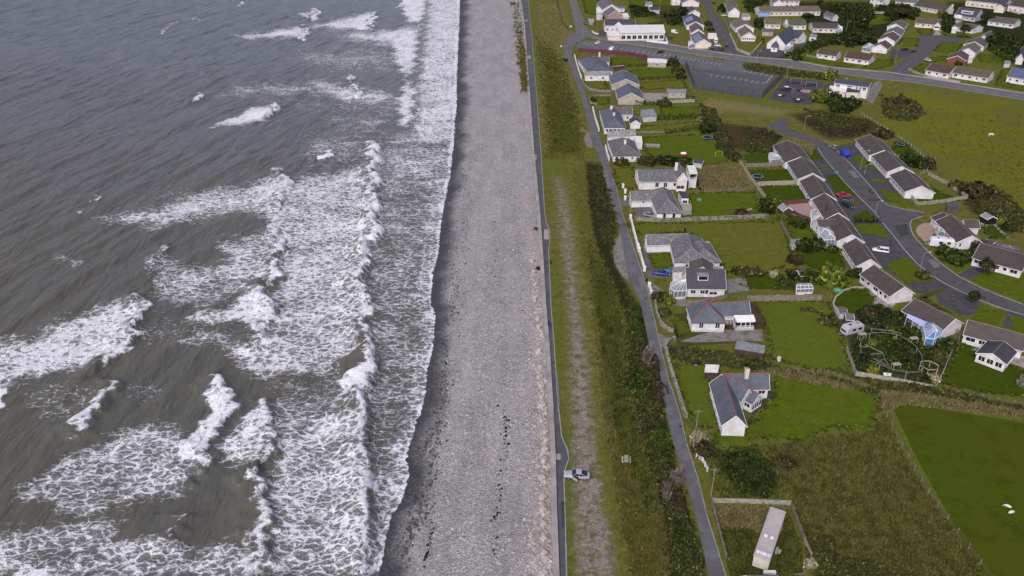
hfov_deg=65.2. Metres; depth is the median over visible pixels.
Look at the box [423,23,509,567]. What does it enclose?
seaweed
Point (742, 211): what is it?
bush
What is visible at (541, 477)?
armour block
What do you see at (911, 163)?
bush
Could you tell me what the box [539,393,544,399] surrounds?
armour block
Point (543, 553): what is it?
armour block
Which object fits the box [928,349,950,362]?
bush
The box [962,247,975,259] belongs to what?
bush
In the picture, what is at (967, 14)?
detached house
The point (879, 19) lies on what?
lawn
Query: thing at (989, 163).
field weeds
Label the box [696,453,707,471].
gate
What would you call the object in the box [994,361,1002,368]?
window
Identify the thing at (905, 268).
lawn
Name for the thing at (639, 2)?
lawn
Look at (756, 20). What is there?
tree
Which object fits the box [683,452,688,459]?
road patch
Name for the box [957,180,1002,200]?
bush
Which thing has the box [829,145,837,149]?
car
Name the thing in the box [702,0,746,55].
side road
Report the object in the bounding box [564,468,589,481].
car
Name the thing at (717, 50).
garden ground
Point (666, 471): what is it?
scrub
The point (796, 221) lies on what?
hedge
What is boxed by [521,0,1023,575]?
ground
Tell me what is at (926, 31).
lawn
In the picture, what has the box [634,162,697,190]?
bungalow
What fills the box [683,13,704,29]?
bungalow
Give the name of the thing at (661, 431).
leafy scrub
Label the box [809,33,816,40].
garage
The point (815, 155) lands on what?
lawn
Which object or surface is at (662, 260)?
lawn
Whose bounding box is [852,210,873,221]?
lawn
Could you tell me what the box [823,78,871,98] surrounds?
detached house
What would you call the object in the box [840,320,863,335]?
caravan
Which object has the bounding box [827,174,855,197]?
lawn
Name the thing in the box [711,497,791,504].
fence
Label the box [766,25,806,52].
detached house
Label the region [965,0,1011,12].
detached house
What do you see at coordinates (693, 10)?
bungalow
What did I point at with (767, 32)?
shed
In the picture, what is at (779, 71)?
verge scrub
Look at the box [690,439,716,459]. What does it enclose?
bush
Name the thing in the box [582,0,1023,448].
lawn edge grass
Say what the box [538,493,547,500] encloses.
armour block
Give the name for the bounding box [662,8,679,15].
tree
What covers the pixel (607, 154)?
garden wall
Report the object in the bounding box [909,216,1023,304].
kerb
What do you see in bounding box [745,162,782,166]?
fence
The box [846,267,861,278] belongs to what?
bush
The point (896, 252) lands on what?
driveway
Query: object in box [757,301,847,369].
lawn
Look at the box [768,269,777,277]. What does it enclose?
bush
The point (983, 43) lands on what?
bungalow
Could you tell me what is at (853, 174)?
road patch
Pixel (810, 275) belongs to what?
bush
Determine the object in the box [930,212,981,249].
bungalow
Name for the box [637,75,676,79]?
hedge
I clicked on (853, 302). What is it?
lawn
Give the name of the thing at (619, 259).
lay by
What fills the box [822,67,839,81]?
bush
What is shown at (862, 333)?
garden arch
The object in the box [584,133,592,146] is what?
lay by
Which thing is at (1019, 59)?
bungalow
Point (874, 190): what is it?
kerb
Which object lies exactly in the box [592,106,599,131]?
garden wall
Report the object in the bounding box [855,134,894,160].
bungalow
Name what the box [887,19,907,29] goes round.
bungalow
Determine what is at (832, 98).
bush
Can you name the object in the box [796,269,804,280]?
shed
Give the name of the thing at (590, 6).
lawn
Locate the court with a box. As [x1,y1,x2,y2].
[691,68,778,97]
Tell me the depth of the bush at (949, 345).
181.28 m
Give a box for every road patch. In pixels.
[556,373,559,404]
[561,501,564,527]
[603,170,610,186]
[638,277,645,288]
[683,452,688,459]
[848,171,858,177]
[894,224,908,236]
[928,259,939,267]
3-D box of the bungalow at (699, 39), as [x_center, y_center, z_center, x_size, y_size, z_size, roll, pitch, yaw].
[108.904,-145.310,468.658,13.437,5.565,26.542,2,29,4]
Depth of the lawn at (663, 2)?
596.67 m
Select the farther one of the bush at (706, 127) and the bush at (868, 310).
the bush at (706, 127)
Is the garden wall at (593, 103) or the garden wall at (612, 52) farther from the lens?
the garden wall at (612, 52)
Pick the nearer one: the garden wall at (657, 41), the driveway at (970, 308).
the driveway at (970, 308)
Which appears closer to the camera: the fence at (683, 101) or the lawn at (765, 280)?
the lawn at (765, 280)
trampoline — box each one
[752,174,762,179]
[896,139,905,146]
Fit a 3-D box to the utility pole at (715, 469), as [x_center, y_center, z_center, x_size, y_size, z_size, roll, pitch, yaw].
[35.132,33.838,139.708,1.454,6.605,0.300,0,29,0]
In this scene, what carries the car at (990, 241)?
on the ground at (969, 464)
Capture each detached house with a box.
[596,0,625,19]
[603,6,628,18]
[671,0,679,4]
[724,0,750,19]
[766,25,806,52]
[770,0,799,5]
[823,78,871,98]
[870,0,889,6]
[954,7,982,21]
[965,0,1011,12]
[1006,67,1023,84]
[1007,1,1023,13]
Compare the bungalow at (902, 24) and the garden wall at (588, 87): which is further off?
the bungalow at (902, 24)
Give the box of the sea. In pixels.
[0,0,459,575]
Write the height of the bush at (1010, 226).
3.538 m
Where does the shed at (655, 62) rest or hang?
on the ground at (969, 464)
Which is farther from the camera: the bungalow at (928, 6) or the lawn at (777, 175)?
the bungalow at (928, 6)
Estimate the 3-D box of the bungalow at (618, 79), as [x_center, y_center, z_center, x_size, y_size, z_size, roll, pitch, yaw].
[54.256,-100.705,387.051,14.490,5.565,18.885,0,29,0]
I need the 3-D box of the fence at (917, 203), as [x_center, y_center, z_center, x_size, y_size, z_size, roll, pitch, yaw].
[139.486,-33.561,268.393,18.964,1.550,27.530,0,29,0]
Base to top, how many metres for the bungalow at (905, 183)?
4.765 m
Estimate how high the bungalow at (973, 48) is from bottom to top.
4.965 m
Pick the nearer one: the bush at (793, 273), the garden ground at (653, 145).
the bush at (793, 273)
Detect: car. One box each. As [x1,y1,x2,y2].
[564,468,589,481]
[642,211,655,217]
[653,269,669,276]
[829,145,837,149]
[836,192,850,196]
[840,196,852,201]
[841,200,854,208]
[872,246,889,253]
[985,239,995,243]
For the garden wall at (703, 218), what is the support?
on the ground at (969, 464)
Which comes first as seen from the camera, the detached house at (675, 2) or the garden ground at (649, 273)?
the garden ground at (649, 273)
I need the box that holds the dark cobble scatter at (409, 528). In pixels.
[386,92,477,575]
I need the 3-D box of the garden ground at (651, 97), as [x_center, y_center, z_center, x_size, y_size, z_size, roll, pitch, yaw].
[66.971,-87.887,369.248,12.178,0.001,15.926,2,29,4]
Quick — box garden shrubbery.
[628,0,768,29]
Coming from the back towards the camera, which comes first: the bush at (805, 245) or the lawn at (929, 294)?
the bush at (805, 245)
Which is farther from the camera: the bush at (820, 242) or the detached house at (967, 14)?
the detached house at (967, 14)
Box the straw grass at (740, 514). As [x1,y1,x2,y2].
[695,136,1023,532]
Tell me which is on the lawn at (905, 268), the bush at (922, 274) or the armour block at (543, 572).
the bush at (922, 274)
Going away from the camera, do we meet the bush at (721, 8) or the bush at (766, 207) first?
the bush at (766, 207)
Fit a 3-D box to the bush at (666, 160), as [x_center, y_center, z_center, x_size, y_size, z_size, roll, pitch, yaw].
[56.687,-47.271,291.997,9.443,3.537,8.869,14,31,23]
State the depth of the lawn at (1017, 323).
192.73 m
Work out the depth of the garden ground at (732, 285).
209.68 m
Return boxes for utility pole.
[693,409,701,447]
[710,467,716,495]
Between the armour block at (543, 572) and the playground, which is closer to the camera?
the armour block at (543, 572)
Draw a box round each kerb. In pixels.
[528,1,568,575]
[612,177,725,575]
[613,42,1022,99]
[817,147,1023,314]
[837,150,924,212]
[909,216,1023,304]
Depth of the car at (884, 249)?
226.17 m
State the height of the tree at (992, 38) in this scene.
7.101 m
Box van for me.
[840,149,850,157]
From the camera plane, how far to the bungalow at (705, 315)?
189.98 m
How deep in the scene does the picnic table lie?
148.85 m
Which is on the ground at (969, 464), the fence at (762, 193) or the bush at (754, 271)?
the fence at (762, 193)
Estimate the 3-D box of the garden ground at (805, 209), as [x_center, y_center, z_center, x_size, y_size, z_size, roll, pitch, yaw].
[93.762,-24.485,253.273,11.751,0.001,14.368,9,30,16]
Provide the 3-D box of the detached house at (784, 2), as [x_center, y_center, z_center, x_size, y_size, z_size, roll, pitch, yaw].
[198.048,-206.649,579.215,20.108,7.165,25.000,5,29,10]
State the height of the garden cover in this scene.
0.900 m
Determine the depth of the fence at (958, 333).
187.77 m
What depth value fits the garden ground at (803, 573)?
126.13 m
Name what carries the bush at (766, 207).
on the ground at (969, 464)
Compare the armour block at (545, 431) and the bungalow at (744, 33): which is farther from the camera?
the bungalow at (744, 33)
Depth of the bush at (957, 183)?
269.69 m
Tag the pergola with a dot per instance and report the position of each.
(860, 346)
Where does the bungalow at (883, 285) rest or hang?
on the ground at (969, 464)
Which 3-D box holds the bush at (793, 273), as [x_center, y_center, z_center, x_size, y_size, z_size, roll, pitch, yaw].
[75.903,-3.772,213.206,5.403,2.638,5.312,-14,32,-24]
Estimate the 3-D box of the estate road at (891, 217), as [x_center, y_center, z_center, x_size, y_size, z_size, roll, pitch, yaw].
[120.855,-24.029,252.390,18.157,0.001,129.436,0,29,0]
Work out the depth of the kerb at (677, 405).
160.50 m
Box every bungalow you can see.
[578,51,612,80]
[599,105,656,133]
[607,129,642,161]
[609,70,639,89]
[615,83,643,104]
[628,187,691,217]
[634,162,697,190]
[644,226,723,268]
[669,258,726,298]
[680,0,698,6]
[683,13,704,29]
[686,6,700,16]
[686,299,765,331]
[688,31,711,48]
[689,23,704,34]
[709,367,769,435]
[730,18,754,32]
[737,26,755,40]
[744,570,777,575]
[763,18,780,28]
[768,140,813,168]
[783,19,806,29]
[787,156,824,184]
[799,175,836,205]
[808,22,842,33]
[810,193,849,227]
[812,213,864,247]
[816,48,841,60]
[842,238,881,271]
[844,51,875,64]
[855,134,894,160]
[859,264,914,303]
[861,40,891,53]
[871,150,913,177]
[878,31,900,45]
[884,26,904,39]
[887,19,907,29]
[889,169,935,198]
[895,0,918,6]
[901,298,963,346]
[914,0,953,13]
[915,17,941,29]
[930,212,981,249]
[946,50,972,65]
[951,22,983,33]
[959,42,981,57]
[962,319,1023,371]
[963,37,989,50]
[971,242,1023,277]
[980,30,993,40]
[987,16,1020,28]
[1015,46,1023,64]
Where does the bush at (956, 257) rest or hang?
on the lawn at (958, 268)
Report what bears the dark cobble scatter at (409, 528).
on the beach
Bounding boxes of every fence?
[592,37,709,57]
[669,99,694,102]
[675,294,726,303]
[685,61,783,98]
[689,186,753,192]
[711,497,726,558]
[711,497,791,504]
[740,159,765,197]
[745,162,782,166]
[747,294,822,301]
[748,68,778,75]
[757,180,797,185]
[780,198,808,204]
[780,220,794,250]
[790,501,804,539]
[792,209,810,219]
[804,537,812,555]
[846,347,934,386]
[861,113,928,173]
[881,389,989,574]
[911,172,967,205]
[935,352,950,385]
[937,387,1023,403]
[955,329,961,343]
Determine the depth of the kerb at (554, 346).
177.83 m
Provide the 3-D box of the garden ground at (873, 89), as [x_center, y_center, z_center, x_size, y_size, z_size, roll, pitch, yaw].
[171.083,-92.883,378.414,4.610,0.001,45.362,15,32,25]
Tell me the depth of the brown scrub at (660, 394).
168.43 m
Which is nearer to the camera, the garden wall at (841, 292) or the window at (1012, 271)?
the garden wall at (841, 292)
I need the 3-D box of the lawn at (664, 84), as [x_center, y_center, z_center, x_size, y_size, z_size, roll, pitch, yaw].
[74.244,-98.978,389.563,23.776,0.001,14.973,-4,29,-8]
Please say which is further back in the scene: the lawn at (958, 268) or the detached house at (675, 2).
the detached house at (675, 2)
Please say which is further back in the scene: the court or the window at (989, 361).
the court
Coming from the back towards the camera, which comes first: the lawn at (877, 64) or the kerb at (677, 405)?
the lawn at (877, 64)
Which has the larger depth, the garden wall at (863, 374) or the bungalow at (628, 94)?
the bungalow at (628, 94)
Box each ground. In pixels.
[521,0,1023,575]
[596,23,641,36]
[634,207,652,216]
[642,243,652,268]
[643,93,667,101]
[643,143,659,147]
[644,267,671,277]
[651,282,725,306]
[673,301,767,345]
[682,330,763,341]
[696,166,747,191]
[708,46,725,52]
[710,381,774,430]
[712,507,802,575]
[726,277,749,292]
[760,559,787,575]
[789,203,813,216]
[795,564,805,574]
[829,303,844,339]
[843,310,958,383]
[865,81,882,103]
[869,292,894,312]
[972,348,1023,367]
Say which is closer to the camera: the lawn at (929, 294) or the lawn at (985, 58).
the lawn at (929, 294)
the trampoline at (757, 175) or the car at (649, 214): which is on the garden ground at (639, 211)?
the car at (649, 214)
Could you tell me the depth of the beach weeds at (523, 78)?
444.15 m
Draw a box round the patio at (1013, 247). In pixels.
[994,243,1018,250]
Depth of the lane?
184.97 m
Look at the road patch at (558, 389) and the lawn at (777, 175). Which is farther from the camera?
the lawn at (777, 175)
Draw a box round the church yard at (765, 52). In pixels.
[751,42,806,58]
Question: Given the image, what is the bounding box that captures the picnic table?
[622,455,630,462]
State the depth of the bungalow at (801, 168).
276.96 m
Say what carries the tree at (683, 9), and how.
on the ground at (969, 464)
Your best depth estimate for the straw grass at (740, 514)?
165.63 m
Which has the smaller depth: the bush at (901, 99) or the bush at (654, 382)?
the bush at (654, 382)
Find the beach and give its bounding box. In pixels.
[379,0,552,575]
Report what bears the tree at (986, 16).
on the ground at (969, 464)
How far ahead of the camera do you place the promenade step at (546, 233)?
237.81 m
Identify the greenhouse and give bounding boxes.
[667,89,685,97]
[796,283,813,293]
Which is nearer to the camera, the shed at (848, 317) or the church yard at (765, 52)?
the shed at (848, 317)
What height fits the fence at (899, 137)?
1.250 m
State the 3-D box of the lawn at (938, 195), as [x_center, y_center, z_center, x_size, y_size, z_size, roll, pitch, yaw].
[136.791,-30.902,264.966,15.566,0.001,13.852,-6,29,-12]
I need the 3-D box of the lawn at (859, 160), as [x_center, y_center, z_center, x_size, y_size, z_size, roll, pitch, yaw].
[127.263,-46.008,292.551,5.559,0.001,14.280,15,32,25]
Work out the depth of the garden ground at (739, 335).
187.66 m
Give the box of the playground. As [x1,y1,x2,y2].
[768,78,823,104]
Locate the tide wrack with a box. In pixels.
[438,57,527,573]
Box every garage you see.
[645,2,652,6]
[708,33,716,38]
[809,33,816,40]
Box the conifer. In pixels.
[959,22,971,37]
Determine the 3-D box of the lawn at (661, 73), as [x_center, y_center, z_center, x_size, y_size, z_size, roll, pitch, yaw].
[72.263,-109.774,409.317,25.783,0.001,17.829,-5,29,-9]
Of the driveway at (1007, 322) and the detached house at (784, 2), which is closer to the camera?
the driveway at (1007, 322)
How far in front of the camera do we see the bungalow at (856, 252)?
218.48 m
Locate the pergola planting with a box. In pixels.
[851,303,949,383]
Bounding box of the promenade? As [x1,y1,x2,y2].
[522,0,567,575]
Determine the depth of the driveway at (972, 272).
216.11 m
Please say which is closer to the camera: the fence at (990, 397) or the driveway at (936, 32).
the fence at (990, 397)
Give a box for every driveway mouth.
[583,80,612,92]
[619,198,629,206]
[658,333,668,347]
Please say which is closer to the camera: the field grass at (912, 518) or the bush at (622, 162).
the field grass at (912, 518)
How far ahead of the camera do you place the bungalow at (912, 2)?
584.37 m
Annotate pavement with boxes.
[639,40,1023,93]
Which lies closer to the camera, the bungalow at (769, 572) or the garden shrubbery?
the bungalow at (769, 572)
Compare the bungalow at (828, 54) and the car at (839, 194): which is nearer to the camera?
the car at (839, 194)
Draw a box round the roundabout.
[800,89,811,92]
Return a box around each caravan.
[752,507,785,570]
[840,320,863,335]
[924,236,954,247]
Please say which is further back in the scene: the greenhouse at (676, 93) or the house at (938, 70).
the house at (938, 70)
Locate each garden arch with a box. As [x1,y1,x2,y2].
[857,332,866,339]
[891,362,901,369]
[909,336,918,341]
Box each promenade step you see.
[544,229,548,238]
[556,454,560,459]
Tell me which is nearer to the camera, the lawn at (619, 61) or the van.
the van
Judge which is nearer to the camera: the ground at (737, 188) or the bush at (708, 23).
the ground at (737, 188)
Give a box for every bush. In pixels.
[613,158,630,165]
[621,375,643,394]
[636,155,656,166]
[642,374,663,389]
[650,290,671,302]
[655,154,680,166]
[656,98,671,106]
[657,306,671,317]
[663,292,676,305]
[667,55,679,65]
[670,65,685,74]
[674,155,692,165]
[676,72,686,79]
[690,428,708,442]
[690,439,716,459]
[698,120,717,133]
[703,19,712,25]
[706,26,714,31]
[717,3,725,11]
[730,265,745,275]
[733,208,748,216]
[745,265,763,277]
[755,36,764,43]
[758,199,775,214]
[759,194,773,204]
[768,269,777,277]
[772,195,781,204]
[772,453,798,473]
[776,211,787,220]
[777,276,792,286]
[785,250,803,266]
[785,268,802,280]
[792,55,803,60]
[793,221,806,228]
[794,237,817,253]
[795,266,818,282]
[800,12,814,17]
[803,556,818,570]
[808,88,835,102]
[809,236,825,251]
[812,258,851,290]
[816,313,837,327]
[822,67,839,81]
[823,91,848,105]
[824,244,838,252]
[828,102,853,113]
[841,96,862,109]
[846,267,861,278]
[856,304,883,319]
[865,363,881,374]
[867,337,877,346]
[871,126,894,138]
[887,310,907,325]
[893,91,910,105]
[899,149,915,161]
[904,154,928,168]
[908,370,925,381]
[915,157,936,169]
[915,269,933,280]
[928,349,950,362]
[928,372,941,383]
[934,244,952,257]
[934,337,957,353]
[937,9,947,14]
[938,248,970,266]
[947,179,965,188]
[954,60,962,65]
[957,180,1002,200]
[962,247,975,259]
[969,239,986,249]
[995,217,1006,225]
[1000,220,1018,232]
[1016,374,1023,387]
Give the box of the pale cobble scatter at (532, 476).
[429,55,551,575]
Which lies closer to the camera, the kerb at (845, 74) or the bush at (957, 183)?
the bush at (957, 183)
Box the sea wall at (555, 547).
[520,0,559,575]
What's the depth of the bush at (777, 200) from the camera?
256.83 m
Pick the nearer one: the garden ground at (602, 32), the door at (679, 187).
the door at (679, 187)
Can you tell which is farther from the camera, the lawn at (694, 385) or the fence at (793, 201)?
the fence at (793, 201)
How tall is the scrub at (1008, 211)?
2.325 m
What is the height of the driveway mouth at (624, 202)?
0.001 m
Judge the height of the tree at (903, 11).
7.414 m
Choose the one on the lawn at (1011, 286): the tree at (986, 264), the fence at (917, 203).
the tree at (986, 264)
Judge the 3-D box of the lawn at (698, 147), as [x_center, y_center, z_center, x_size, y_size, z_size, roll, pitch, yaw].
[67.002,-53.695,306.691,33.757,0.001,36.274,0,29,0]
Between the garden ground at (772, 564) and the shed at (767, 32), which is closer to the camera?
the garden ground at (772, 564)
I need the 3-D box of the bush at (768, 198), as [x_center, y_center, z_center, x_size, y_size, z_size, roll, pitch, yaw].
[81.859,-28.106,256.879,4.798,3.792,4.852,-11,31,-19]
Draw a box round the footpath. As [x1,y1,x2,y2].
[767,119,829,147]
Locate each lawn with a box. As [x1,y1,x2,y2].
[583,0,597,13]
[585,81,607,89]
[591,96,608,104]
[610,58,646,65]
[614,167,636,189]
[626,222,791,272]
[631,0,649,17]
[631,68,676,78]
[638,122,699,132]
[640,80,686,89]
[643,134,727,163]
[649,253,672,269]
[652,0,680,5]
[660,107,699,116]
[668,96,692,99]
[673,320,689,334]
[673,363,715,427]
[684,168,701,190]
[688,192,758,216]
[711,375,877,446]
[744,153,768,162]
[745,273,795,289]
[750,170,793,181]
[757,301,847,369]
[760,187,805,200]
[786,215,809,225]
[788,226,812,238]
[802,53,851,66]
[802,251,845,268]
[804,150,822,159]
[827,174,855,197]
[835,289,874,312]
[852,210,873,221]
[854,156,867,168]
[855,224,890,237]
[865,60,891,68]
[867,161,879,171]
[870,15,890,25]
[871,179,887,181]
[879,188,913,207]
[886,257,933,282]
[893,142,916,154]
[900,38,916,46]
[911,297,952,313]
[914,64,928,72]
[916,187,957,203]
[917,29,930,34]
[919,287,945,297]
[927,56,946,61]
[937,43,961,52]
[941,32,968,37]
[942,344,1023,396]
[946,249,971,271]
[971,270,1023,300]
[972,304,1006,324]
[980,55,1003,63]
[983,226,1004,238]
[997,68,1023,89]
[1009,315,1023,333]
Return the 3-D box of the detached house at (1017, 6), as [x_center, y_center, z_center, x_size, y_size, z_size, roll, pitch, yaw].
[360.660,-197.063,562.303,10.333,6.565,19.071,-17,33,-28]
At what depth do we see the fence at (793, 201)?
257.60 m
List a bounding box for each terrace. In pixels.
[754,6,820,16]
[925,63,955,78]
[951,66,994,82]
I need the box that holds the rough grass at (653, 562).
[534,2,671,575]
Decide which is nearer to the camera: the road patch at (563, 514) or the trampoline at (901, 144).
the road patch at (563, 514)
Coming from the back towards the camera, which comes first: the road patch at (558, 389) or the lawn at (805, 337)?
the lawn at (805, 337)
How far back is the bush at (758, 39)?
473.03 m
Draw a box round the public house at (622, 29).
[603,19,665,40]
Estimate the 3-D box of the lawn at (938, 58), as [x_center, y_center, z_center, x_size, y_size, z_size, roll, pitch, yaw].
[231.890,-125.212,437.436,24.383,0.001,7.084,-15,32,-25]
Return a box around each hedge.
[612,63,674,66]
[634,99,660,105]
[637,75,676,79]
[656,113,698,120]
[663,124,698,133]
[668,344,1023,410]
[777,39,831,57]
[788,218,810,224]
[800,306,822,313]
[854,216,881,223]
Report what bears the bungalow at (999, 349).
on the ground at (969, 464)
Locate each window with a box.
[965,336,975,342]
[977,355,985,362]
[986,358,993,365]
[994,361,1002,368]
[1009,269,1017,274]
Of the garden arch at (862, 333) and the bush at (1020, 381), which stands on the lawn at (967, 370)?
the bush at (1020, 381)
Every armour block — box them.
[538,474,545,480]
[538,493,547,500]
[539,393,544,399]
[539,402,545,408]
[539,506,546,513]
[539,569,547,575]
[540,457,547,463]
[540,520,546,528]
[540,535,547,542]
[540,549,547,556]
[541,446,548,453]
[542,428,548,434]
[543,437,549,443]
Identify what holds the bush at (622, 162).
on the ground at (969, 464)
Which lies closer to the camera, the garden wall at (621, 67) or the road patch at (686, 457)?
the road patch at (686, 457)
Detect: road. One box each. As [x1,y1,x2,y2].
[569,0,591,33]
[580,30,1023,99]
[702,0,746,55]
[819,146,1023,313]
[886,35,960,77]
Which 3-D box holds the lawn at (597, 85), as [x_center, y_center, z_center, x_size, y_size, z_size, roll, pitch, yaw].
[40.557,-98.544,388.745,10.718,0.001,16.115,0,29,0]
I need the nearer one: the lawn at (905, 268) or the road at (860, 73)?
the lawn at (905, 268)
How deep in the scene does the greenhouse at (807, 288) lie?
205.09 m
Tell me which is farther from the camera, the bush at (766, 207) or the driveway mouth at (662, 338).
the bush at (766, 207)
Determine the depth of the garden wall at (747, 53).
455.09 m
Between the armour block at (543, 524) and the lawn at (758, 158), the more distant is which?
the lawn at (758, 158)
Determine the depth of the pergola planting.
181.43 m
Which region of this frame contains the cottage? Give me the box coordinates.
[823,11,838,20]
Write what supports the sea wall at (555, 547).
on the beach
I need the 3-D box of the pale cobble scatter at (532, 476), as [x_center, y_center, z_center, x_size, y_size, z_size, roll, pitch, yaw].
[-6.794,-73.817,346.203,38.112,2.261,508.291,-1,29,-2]
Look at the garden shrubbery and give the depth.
558.41 m
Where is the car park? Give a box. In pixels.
[577,40,780,97]
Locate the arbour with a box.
[918,361,938,373]
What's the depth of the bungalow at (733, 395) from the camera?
161.88 m
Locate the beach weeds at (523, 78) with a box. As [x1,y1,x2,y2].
[510,1,528,92]
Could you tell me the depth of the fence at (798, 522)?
135.18 m
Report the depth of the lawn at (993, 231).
238.73 m
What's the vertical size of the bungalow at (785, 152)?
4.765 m
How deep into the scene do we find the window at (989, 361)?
175.98 m
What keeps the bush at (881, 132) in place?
on the ground at (969, 464)
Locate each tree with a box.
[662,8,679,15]
[677,6,687,14]
[754,17,763,23]
[852,35,865,42]
[883,9,899,20]
[895,7,910,17]
[967,290,981,303]
[977,256,996,274]
[980,12,995,23]
[985,34,1001,43]
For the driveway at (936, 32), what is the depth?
501.47 m
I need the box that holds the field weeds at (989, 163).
[911,107,1023,202]
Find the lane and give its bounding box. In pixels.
[563,32,724,575]
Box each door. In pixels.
[676,185,683,190]
[872,286,877,294]
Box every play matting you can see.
[776,87,791,92]
[793,98,804,102]
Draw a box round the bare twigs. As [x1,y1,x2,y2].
[640,343,685,500]
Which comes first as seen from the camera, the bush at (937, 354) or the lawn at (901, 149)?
the bush at (937, 354)
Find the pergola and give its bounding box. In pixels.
[859,328,922,378]
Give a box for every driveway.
[811,148,949,293]
[837,143,914,204]
[888,49,915,59]
[934,30,941,34]
[936,289,970,315]
[947,287,979,313]
[959,266,984,278]
[1003,311,1023,328]
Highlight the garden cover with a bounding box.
[833,287,842,291]
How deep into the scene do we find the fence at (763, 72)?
409.24 m
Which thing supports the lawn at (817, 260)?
on the ground at (969, 464)
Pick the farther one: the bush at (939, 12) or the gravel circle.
the bush at (939, 12)
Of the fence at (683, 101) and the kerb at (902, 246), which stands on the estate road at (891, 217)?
the kerb at (902, 246)
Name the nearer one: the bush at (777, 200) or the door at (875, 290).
the door at (875, 290)
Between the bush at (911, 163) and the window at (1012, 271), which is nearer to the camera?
the window at (1012, 271)
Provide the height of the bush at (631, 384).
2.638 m
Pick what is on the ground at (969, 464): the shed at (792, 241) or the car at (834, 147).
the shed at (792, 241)
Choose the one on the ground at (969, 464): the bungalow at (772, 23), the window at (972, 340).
the bungalow at (772, 23)
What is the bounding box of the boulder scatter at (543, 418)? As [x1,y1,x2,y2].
[527,242,552,575]
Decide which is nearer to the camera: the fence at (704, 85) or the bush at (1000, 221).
the bush at (1000, 221)
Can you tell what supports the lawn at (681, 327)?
on the ground at (969, 464)
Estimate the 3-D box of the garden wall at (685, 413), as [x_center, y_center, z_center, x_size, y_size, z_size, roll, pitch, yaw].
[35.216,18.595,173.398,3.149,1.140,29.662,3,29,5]
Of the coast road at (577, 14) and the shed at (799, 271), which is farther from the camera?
the coast road at (577, 14)
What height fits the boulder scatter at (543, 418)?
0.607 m
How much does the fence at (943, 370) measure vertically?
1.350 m
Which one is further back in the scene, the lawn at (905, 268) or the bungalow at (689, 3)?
the bungalow at (689, 3)
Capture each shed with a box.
[588,18,593,24]
[647,58,666,67]
[648,7,659,13]
[693,159,703,168]
[704,364,718,379]
[735,340,764,358]
[762,28,773,35]
[778,203,792,214]
[790,238,801,249]
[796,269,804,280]
[834,307,847,318]
[843,312,854,322]
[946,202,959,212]
[980,212,996,224]
[1003,60,1010,67]
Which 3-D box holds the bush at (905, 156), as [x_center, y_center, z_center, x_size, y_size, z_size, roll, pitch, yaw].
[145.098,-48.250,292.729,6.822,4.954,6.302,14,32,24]
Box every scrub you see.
[585,165,620,244]
[587,172,692,526]
[622,288,704,575]
[626,299,701,575]
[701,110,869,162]
[743,63,824,79]
[802,530,920,575]
[878,94,1023,232]
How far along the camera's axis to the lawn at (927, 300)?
201.69 m
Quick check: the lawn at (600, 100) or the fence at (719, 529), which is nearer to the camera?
the fence at (719, 529)
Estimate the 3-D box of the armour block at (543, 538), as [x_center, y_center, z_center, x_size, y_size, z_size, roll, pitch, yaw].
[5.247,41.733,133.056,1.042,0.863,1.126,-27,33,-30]
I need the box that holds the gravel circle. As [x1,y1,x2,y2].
[916,223,934,241]
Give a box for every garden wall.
[574,54,581,78]
[578,48,647,58]
[582,78,610,91]
[589,94,610,105]
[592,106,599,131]
[605,144,609,160]
[612,65,623,69]
[629,214,639,248]
[634,214,768,221]
[638,246,645,271]
[646,35,667,43]
[648,281,652,293]
[654,299,673,332]
[664,336,688,417]
[729,33,761,54]
[832,286,864,308]
[908,68,960,82]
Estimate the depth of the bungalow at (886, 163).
282.67 m
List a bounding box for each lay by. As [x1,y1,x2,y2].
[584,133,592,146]
[613,232,627,278]
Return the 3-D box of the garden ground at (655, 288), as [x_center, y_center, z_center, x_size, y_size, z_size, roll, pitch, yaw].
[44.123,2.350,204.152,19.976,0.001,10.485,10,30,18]
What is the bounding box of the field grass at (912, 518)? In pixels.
[759,413,986,575]
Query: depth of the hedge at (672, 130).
324.33 m
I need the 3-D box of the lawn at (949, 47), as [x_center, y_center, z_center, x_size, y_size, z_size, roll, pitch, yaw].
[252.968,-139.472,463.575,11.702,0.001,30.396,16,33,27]
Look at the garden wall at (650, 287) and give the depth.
206.89 m
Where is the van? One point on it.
(845, 153)
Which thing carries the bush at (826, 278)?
on the ground at (969, 464)

